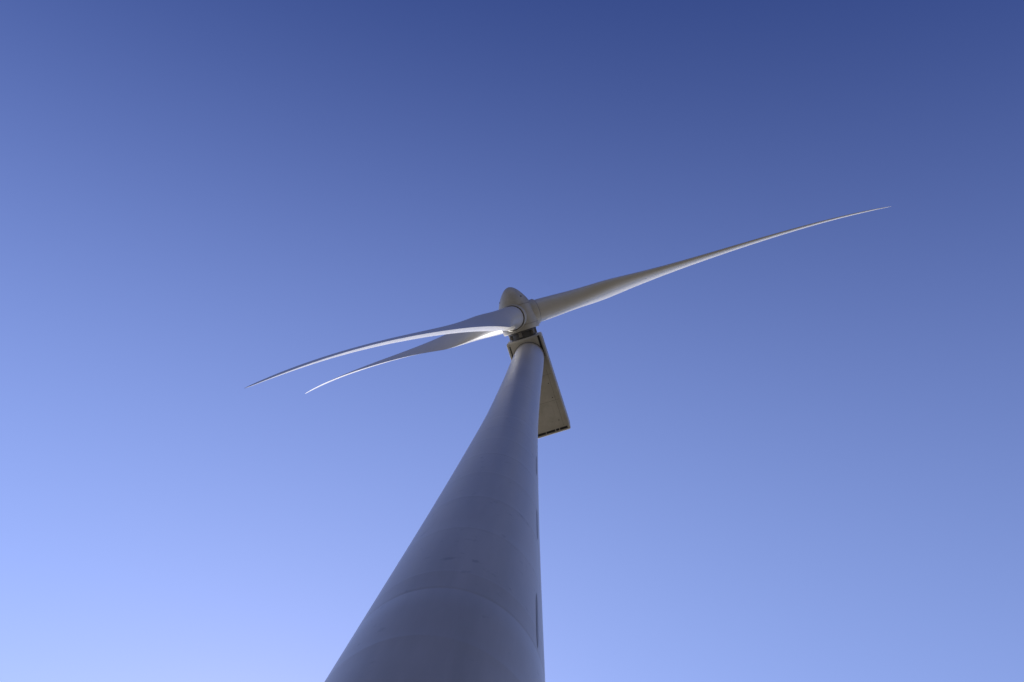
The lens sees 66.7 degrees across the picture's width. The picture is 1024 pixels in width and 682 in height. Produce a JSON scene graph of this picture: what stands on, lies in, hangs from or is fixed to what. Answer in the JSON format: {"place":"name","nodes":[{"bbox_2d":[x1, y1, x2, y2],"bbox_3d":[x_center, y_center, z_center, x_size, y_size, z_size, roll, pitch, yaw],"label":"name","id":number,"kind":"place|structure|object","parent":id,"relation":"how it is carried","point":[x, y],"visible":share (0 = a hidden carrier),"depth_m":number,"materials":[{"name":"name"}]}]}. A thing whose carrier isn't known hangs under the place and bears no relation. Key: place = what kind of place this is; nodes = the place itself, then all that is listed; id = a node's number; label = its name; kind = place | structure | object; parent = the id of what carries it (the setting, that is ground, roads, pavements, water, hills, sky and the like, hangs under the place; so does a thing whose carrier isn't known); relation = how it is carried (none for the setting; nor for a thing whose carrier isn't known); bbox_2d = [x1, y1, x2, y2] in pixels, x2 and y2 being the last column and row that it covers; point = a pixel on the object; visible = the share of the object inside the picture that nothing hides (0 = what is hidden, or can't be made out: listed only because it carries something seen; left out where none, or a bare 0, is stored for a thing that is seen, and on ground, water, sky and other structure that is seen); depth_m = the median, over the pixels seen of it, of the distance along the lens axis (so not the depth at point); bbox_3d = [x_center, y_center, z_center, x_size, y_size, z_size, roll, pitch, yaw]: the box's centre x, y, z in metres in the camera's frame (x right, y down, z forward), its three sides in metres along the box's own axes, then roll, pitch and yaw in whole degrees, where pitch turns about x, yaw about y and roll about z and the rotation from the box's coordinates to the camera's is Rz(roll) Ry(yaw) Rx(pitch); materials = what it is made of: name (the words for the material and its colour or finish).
{"place":"outdoors","nodes":[
{"label":"outdoors","id":0,"kind":"place"},
{"bbox_2d":[325,343,544,681],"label":"tower","id":1,"kind":"structure","parent":0,"point":[455,600],"depth_m":15.21,"materials":[{"name":"metal"}]},
{"bbox_2d":[514,343,544,359],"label":"tower top flange","id":2,"kind":"object","parent":1,"relation":"attached to","point":[534,344],"visible":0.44,"depth_m":77.44,"materials":[{"name":"white metal"}]},
{"bbox_2d":[516,342,544,360],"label":"yaw bearing","id":3,"kind":"object","parent":1,"relation":"on","point":[531,342],"visible":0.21,"depth_m":78.37,"materials":[{"name":"grey metal"}]},
{"bbox_2d":[507,332,570,438],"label":"nacelle shell","id":4,"kind":"object","parent":3,"relation":"on","point":[547,394],"visible":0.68,"depth_m":78.95},
{"bbox_2d":[508,327,535,340],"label":"bearing neck","id":5,"kind":"object","parent":4,"relation":"attached to","point":[526,333],"visible":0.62,"depth_m":79.41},
{"bbox_2d":[499,287,538,335],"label":"spinner","id":6,"kind":"object","parent":5,"relation":"attached to","point":[510,295],"visible":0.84,"depth_m":79.34,"materials":[{"name":"white plastic"}]},
{"bbox_2d":[246,306,523,387],"bbox_3d":[-5.304,0.114,57.129,11.340,45.094,2.390,-11,-86,3],"label":"blade","id":7,"kind":"object","parent":6,"relation":"attached to","point":[508,318],"visible":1,"depth_m":62.51,"materials":[{"name":"metal"}]},
{"bbox_2d":[305,331,502,393],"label":"blade","id":8,"kind":"object","parent":6,"relation":"attached to","point":[447,341],"visible":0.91,"depth_m":88.97,"materials":[{"name":"metal"}]},
{"bbox_2d":[504,304,526,331],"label":"blade root collar","id":9,"kind":"object","parent":6,"relation":"attached to","point":[524,312],"visible":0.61,"depth_m":78.46,"materials":[{"name":"grey metal"}]},
{"bbox_2d":[529,299,540,323],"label":"blade root collar","id":10,"kind":"object","parent":6,"relation":"attached to","point":[534,307],"visible":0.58,"depth_m":79.80,"materials":[{"name":"white plastic"}]},
{"bbox_2d":[535,206,890,321],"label":"blade","id":11,"kind":"object","parent":6,"relation":"attached to","point":[554,305],"visible":0.99,"depth_m":82.33,"materials":[{"name":"metal"}]},
{"bbox_2d":[537,335,544,353],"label":"front slot","id":12,"kind":"object","parent":4,"relation":"attached to","point":[539,340],"visible":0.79,"depth_m":78.55,"materials":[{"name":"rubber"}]},
{"bbox_2d":[541,405,554,419],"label":"hatch","id":13,"kind":"object","parent":4,"relation":"on","point":[548,412],"visible":1,"depth_m":79.00,"materials":[{"name":"grey metal"}]},
{"bbox_2d":[538,428,568,437],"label":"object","id":14,"kind":"object","parent":4,"relation":"attached to","point":[553,432],"visible":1,"depth_m":79.10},
{"bbox_2d":[539,335,569,427],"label":"floor lip","id":15,"kind":"object","parent":4,"relation":"attached to","point":[554,381],"visible":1,"depth_m":78.70,"materials":[{"name":"grey metal"}]},
{"bbox_2d":[536,596,538,643],"bbox_3d":[0.503,5.505,15.428,0.064,2.600,0.091,-22,-87,4],"label":"rust run","id":16,"kind":"object","parent":1,"relation":"attached to","point":[537,618],"visible":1,"depth_m":15.49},
{"bbox_2d":[0,0,1023,681],"label":"sky","id":17,"kind":"structure","parent":0,"point":[795,456],"materials":[{"name":"blue"}]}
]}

